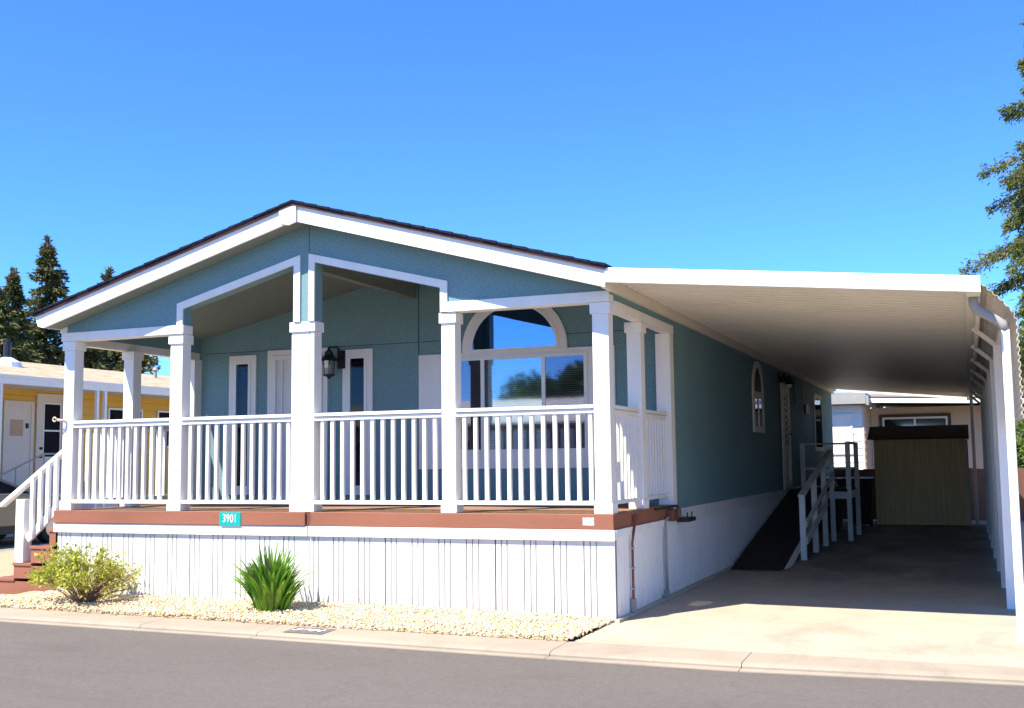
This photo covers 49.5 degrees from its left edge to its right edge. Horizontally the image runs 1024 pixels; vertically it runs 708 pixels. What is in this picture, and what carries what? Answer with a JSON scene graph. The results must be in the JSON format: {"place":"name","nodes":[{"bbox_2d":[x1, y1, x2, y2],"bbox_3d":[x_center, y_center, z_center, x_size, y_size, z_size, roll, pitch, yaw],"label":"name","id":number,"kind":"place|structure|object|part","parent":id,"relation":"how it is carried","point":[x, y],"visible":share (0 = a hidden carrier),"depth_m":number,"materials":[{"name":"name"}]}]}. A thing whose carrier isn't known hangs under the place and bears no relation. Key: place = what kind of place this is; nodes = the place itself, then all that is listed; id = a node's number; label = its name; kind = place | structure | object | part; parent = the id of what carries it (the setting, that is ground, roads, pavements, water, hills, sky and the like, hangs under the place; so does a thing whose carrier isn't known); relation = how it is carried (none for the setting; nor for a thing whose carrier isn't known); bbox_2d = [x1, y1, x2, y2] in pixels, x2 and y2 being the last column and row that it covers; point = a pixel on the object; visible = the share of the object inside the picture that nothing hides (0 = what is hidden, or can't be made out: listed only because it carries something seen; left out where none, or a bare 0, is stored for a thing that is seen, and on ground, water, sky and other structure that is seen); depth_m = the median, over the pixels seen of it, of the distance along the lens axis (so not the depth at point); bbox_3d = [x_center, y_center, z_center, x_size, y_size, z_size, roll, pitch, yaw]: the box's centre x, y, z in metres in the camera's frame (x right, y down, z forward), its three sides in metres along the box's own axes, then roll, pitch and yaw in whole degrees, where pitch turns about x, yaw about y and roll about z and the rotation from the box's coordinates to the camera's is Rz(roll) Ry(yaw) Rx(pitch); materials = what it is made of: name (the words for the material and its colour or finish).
{"place":"outdoors","nodes":[
{"label":"outdoors","id":0,"kind":"place"},
{"bbox_2d":[0,552,14,576],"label":"gravel yard","id":1,"kind":"structure","parent":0,"point":[6,565],"depth_m":17.19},
{"bbox_2d":[0,537,48,553],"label":"neighbour pad","id":2,"kind":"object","parent":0,"point":[7,544],"depth_m":22.23,"materials":[{"name":"concrete"}]},
{"bbox_2d":[0,478,60,542],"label":"parked car","id":3,"kind":"object","parent":2,"relation":"on","point":[7,516],"visible":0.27,"depth_m":21.54,"materials":[{"name":"silver metal"}]},
{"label":"windows","id":4,"kind":"part","parent":3,"relation":"part of","materials":[{"name":"black glass"}]},
{"bbox_2d":[0,453,99,536],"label":"metal handrail","id":5,"kind":"object","parent":2,"relation":"on","point":[44,454],"visible":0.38,"depth_m":24.71,"materials":[{"name":"grey metal"}]},
{"bbox_2d":[0,338,169,508],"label":"yellow house","id":6,"kind":"structure","parent":2,"relation":"on","point":[31,400],"depth_m":26.69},
{"bbox_2d":[1,400,34,489],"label":"door","id":7,"kind":"structure","parent":6,"relation":"in","point":[18,416],"depth_m":26.02,"materials":[{"name":"metal"}]},
{"bbox_2d":[34,393,63,492],"bbox_3d":[-11.197,2.157,26.933,0.069,2.370,0.900,-3,-6,22],"label":"door","id":8,"kind":"structure","parent":6,"relation":"in","point":[48,433],"depth_m":26.91,"materials":[{"name":"white metal"}]},
{"bbox_2d":[107,408,142,446],"bbox_3d":[-10.233,1.955,29.377,0.039,1.020,1.300,-3,-6,22],"label":"window","id":9,"kind":"structure","parent":6,"relation":"in","point":[112,413],"depth_m":29.10,"materials":[{"name":"black glass"}]},
{"bbox_2d":[157,410,169,447],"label":"window","id":10,"kind":"structure","parent":6,"relation":"in","point":[160,414],"depth_m":30.89,"materials":[{"name":"black glass"}]},
{"bbox_2d":[0,450,61,593],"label":"porch steps","id":11,"kind":"structure","parent":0,"point":[28,530],"depth_m":13.18,"materials":[{"name":"white paint"}]},
{"bbox_2d":[23,608,608,641],"bbox_3d":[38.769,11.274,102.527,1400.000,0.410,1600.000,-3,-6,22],"label":"ground","id":12,"kind":"structure","parent":0,"point":[585,634],"depth_m":10.59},
{"bbox_2d":[0,286,31,361],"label":"conifer tree","id":13,"kind":"object","parent":12,"relation":"on","point":[8,324],"visible":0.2,"depth_m":47.09,"materials":[{"name":"green plant"}]},
{"bbox_2d":[0,266,44,363],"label":"conifer tree","id":14,"kind":"object","parent":12,"relation":"on","point":[15,293],"visible":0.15,"depth_m":51.53,"materials":[{"name":"green plant"}]},
{"bbox_2d":[21,234,70,364],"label":"conifer tree","id":15,"kind":"object","parent":12,"relation":"on","point":[53,289],"visible":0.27,"depth_m":54.50,"materials":[{"name":"green plant"}]},
{"bbox_2d":[50,345,119,370],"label":"conifer tree","id":16,"kind":"object","parent":12,"relation":"on","point":[93,360],"visible":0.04,"depth_m":53.25,"materials":[{"name":"green plant"}]},
{"bbox_2d":[89,266,160,373],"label":"conifer tree","id":17,"kind":"object","parent":12,"relation":"on","point":[107,275],"visible":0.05,"depth_m":57.86,"materials":[{"name":"green plant"}]},
{"bbox_2d":[105,351,160,374],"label":"conifer tree","id":18,"kind":"object","parent":12,"relation":"on","point":[149,361],"visible":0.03,"depth_m":55.90,"materials":[{"name":"green plant"}]},
{"bbox_2d":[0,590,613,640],"bbox_3d":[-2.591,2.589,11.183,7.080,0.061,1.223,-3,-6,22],"label":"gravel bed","id":19,"kind":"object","parent":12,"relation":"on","point":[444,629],"visible":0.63,"depth_m":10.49,"materials":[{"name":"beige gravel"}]},
{"bbox_2d":[24,542,142,602],"bbox_3d":[-4.607,2.362,12.009,1.505,0.683,1.045,-3,-6,22],"label":"front bush","id":20,"kind":"object","parent":19,"relation":"on","point":[61,573],"visible":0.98,"depth_m":11.87,"materials":[{"name":"green plant"}]},
{"bbox_2d":[226,539,315,611],"bbox_3d":[-2.420,2.234,11.218,1.075,0.753,0.845,-3,-6,22],"label":"strap leaf plant","id":21,"kind":"object","parent":19,"relation":"on","point":[270,586],"visible":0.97,"depth_m":11.08,"materials":[{"name":"green plant"}]},
{"bbox_2d":[28,595,532,624],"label":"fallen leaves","id":22,"kind":"object","parent":19,"relation":"on","point":[207,614],"visible":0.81,"depth_m":11.32,"materials":[{"name":"brown plant"}]},
{"bbox_2d":[32,199,833,623],"bbox_3d":[1.335,1.351,20.504,7.034,4.341,19.459,-3,-6,22],"label":"mobile home","id":23,"kind":"object","parent":12,"relation":"on","point":[478,423],"visible":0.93,"depth_m":12.46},
{"bbox_2d":[52,417,66,422],"bbox_3d":[-5.320,0.775,13.052,0.165,0.078,0.059,1,-6,-13],"label":"post hook","id":24,"kind":"object","parent":23,"relation":"attached to","point":[62,420],"visible":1,"depth_m":13.04,"materials":[{"name":"beige metal"}]},
{"bbox_2d":[219,512,240,525],"bbox_3d":[-3.054,1.785,12.023,0.274,0.146,0.010,-3,-6,22],"label":"house number sign","id":25,"kind":"object","parent":23,"relation":"attached to","point":[229,518],"visible":1,"depth_m":12.02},
{"bbox_2d":[228,355,256,494],"bbox_3d":[-3.659,0.960,15.051,0.435,1.885,0.033,-3,-6,22],"label":"sidelight window","id":26,"kind":"structure","parent":23,"relation":"in","point":[242,369],"depth_m":15.07,"materials":[{"name":"white paint"}]},
{"bbox_2d":[266,347,327,499],"bbox_3d":[-2.850,0.946,14.717,0.935,2.030,0.039,-3,-6,22],"label":"front door","id":27,"kind":"structure","parent":23,"relation":"in","point":[279,364],"depth_m":14.83,"materials":[{"name":"white paint"}]},
{"bbox_2d":[321,346,344,378],"bbox_3d":[-2.328,0.109,14.451,0.212,0.433,0.344,-6,-8,44],"label":"porch lantern","id":28,"kind":"object","parent":23,"relation":"attached to","point":[328,356],"visible":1,"depth_m":14.40,"materials":[{"name":"black metal"}]},
{"bbox_2d":[342,348,372,494],"bbox_3d":[-2.002,0.876,14.379,0.445,1.885,0.033,-3,-6,22],"label":"sidelight window","id":29,"kind":"structure","parent":23,"relation":"in","point":[357,375],"depth_m":14.39,"materials":[{"name":"white paint"}]},
{"bbox_2d":[462,307,567,352],"bbox_3d":[0.018,-0.391,13.666,1.390,0.698,0.037,-3,-6,22],"label":"arch window","id":30,"kind":"structure","parent":23,"relation":"in","point":[536,328],"depth_m":13.64,"materials":[{"name":"glass"}]},
{"bbox_2d":[419,345,615,468],"bbox_3d":[0.019,0.674,13.565,2.592,1.442,0.041,-3,-6,22],"label":"picture window","id":31,"kind":"structure","parent":23,"relation":"in","point":[553,376],"depth_m":13.55,"materials":[{"name":"glass"}]},
{"bbox_2d":[583,518,593,525],"bbox_3d":[0.723,1.587,10.513,0.115,0.075,0.002,-3,-6,22],"label":"notice sticker","id":32,"kind":"object","parent":23,"relation":"attached to","point":[588,521],"visible":1,"depth_m":10.51,"materials":[{"name":"white paper"}]},
{"bbox_2d":[630,513,637,611],"bbox_3d":[1.204,2.043,10.918,0.042,0.950,0.185,-3,-6,22],"label":"brown conduit","id":33,"kind":"object","parent":23,"relation":"attached to","point":[633,588],"visible":1,"depth_m":10.85,"materials":[{"name":"metal"}]},
{"bbox_2d":[662,516,669,597],"bbox_3d":[1.675,2.195,12.055,0.047,0.856,0.243,-3,-6,22],"label":"grey conduit","id":34,"kind":"object","parent":23,"relation":"attached to","point":[666,592],"visible":1,"depth_m":12.04,"materials":[{"name":"metal"}]},
{"bbox_2d":[654,505,695,521],"bbox_3d":[1.816,1.777,12.316,0.152,0.203,1.320,-3,-6,22],"label":"black outlet box","id":35,"kind":"object","parent":23,"relation":"attached to","point":[674,514],"visible":1,"depth_m":12.37,"materials":[{"name":"plastic"}]},
{"bbox_2d":[752,361,764,432],"bbox_3d":[3.990,0.693,18.000,0.029,1.155,0.980,-3,-6,22],"label":"arched side window","id":36,"kind":"structure","parent":23,"relation":"in","point":[758,411],"depth_m":17.97,"materials":[{"name":"beige paint"}]},
{"bbox_2d":[778,372,792,387],"bbox_3d":[4.962,0.460,20.194,0.204,0.270,0.783,-3,-6,22],"label":"side door lamp","id":37,"kind":"object","parent":23,"relation":"attached to","point":[783,378],"visible":1,"depth_m":20.13,"materials":[{"name":"black metal"}]},
{"bbox_2d":[780,382,792,489],"bbox_3d":[5.097,1.513,20.503,0.083,1.970,0.990,-3,-6,22],"label":"side door","id":38,"kind":"structure","parent":23,"relation":"in","point":[784,391],"depth_m":20.47,"materials":[{"name":"beige paint"}]},
{"bbox_2d":[813,393,823,450],"bbox_3d":[6.958,1.565,25.213,0.029,1.270,1.450,-3,-6,22],"label":"side window","id":39,"kind":"structure","parent":23,"relation":"in","point":[817,400],"depth_m":25.23,"materials":[{"name":"black glass"}]},
{"bbox_2d":[0,607,1023,685],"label":"kerb","id":40,"kind":"structure","parent":12,"relation":"on","point":[732,661],"depth_m":8.94,"materials":[{"name":"concrete"}]},
{"bbox_2d":[284,627,335,633],"bbox_3d":[-1.835,2.505,10.063,0.430,0.009,0.290,-3,-6,22],"label":"kerb number","id":41,"kind":"object","parent":40,"relation":"on","point":[309,630],"visible":1,"depth_m":10.05,"materials":[{"name":"white paint"}]},
{"bbox_2d":[831,392,1023,469],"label":"house","id":42,"kind":"structure","parent":12,"relation":"on","point":[855,417],"depth_m":33.48,"materials":[{"name":"white paint"}]},
{"bbox_2d":[832,414,852,453],"bbox_3d":[9.278,2.395,32.981,1.620,1.180,0.029,-3,-6,22],"label":"window","id":43,"kind":"structure","parent":42,"relation":"in","point":[841,423],"depth_m":32.79,"materials":[{"name":"white metal"}]},
{"bbox_2d":[879,413,950,425],"bbox_3d":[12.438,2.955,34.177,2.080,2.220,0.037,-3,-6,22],"label":"window","id":44,"kind":"structure","parent":42,"relation":"in","point":[936,418],"depth_m":34.25,"materials":[{"name":"glass"}]},
{"bbox_2d":[957,18,1023,378],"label":"redwood tree","id":45,"kind":"object","parent":12,"relation":"on","point":[1014,181],"visible":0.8,"depth_m":32.00,"materials":[{"name":"green plant"}]},
{"bbox_2d":[974,372,1023,392],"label":"leafy tree","id":46,"kind":"object","parent":12,"relation":"on","point":[1022,384],"depth_m":48.92,"materials":[{"name":"green plant"}]},
{"bbox_2d":[1015,418,1023,467],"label":"leafy shrub","id":47,"kind":"object","parent":12,"relation":"on","point":[1020,450],"visible":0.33,"depth_m":26.68,"materials":[{"name":"green plant"}]},
{"bbox_2d":[1016,284,1023,374],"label":"leafy tree","id":48,"kind":"object","parent":12,"relation":"on","point":[1021,321],"visible":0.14,"depth_m":38.51,"materials":[{"name":"green plant"}]},
{"bbox_2d":[0,622,1023,707],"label":"road","id":49,"kind":"structure","parent":0,"point":[47,666],"depth_m":7.91,"materials":[{"name":"grey asphalt"}]},
{"bbox_2d":[0,0,1023,408],"label":"sky","id":50,"kind":"structure","parent":0,"point":[839,136],"materials":[{"name":"blue"}]},
{"bbox_2d":[573,519,1023,667],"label":"driveway","id":51,"kind":"structure","parent":0,"point":[929,593],"depth_m":11.22,"materials":[{"name":"concrete"}]},
{"bbox_2d":[731,441,861,569],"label":"wheelchair ramp","id":52,"kind":"structure","parent":51,"relation":"on","point":[782,532],"depth_m":17.91,"materials":[{"name":"carpet"}]},
{"bbox_2d":[605,268,1023,638],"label":"carport","id":53,"kind":"object","parent":51,"relation":"on","point":[941,336],"visible":1,"depth_m":11.98,"materials":[{"name":"white metal"}]},
{"bbox_2d":[817,477,843,526],"bbox_3d":[6.949,3.236,24.274,0.630,1.078,0.738,-3,-6,22],"label":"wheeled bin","id":54,"kind":"object","parent":51,"relation":"on","point":[839,481],"visible":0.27,"depth_m":23.98,"materials":[{"name":"black plastic"}]},
{"bbox_2d":[843,477,875,525],"bbox_3d":[7.617,3.228,24.272,0.630,1.078,0.738,-3,-6,22],"label":"wheeled bin","id":55,"kind":"object","parent":51,"relation":"on","point":[866,492],"visible":0.73,"depth_m":23.97,"materials":[{"name":"black plastic"}]},
{"bbox_2d":[867,425,971,525],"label":"storage shed","id":56,"kind":"structure","parent":51,"relation":"on","point":[921,475],"depth_m":24.16,"materials":[{"name":"brown wood"}]},
{"bbox_2d":[834,468,1023,520],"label":"back fence","id":57,"kind":"object","parent":51,"relation":"on","point":[980,488],"visible":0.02,"depth_m":25.75,"materials":[{"name":"brown wood"}]},
{"bbox_2d":[1016,629,1023,641],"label":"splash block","id":58,"kind":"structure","parent":51,"relation":"on","point":[1021,637],"depth_m":8.99,"materials":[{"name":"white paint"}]},
{"bbox_2d":[810,477,840,531],"bbox_3d":[6.425,3.074,22.814,0.599,1.096,0.620,-3,-6,22],"label":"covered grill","id":59,"kind":"object","parent":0,"point":[838,514],"visible":0.28,"depth_m":22.51,"materials":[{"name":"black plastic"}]},
{"bbox_2d":[1020,521,1023,576],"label":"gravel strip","id":60,"kind":"object","parent":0,"point":[1022,531],"depth_m":19.91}
]}

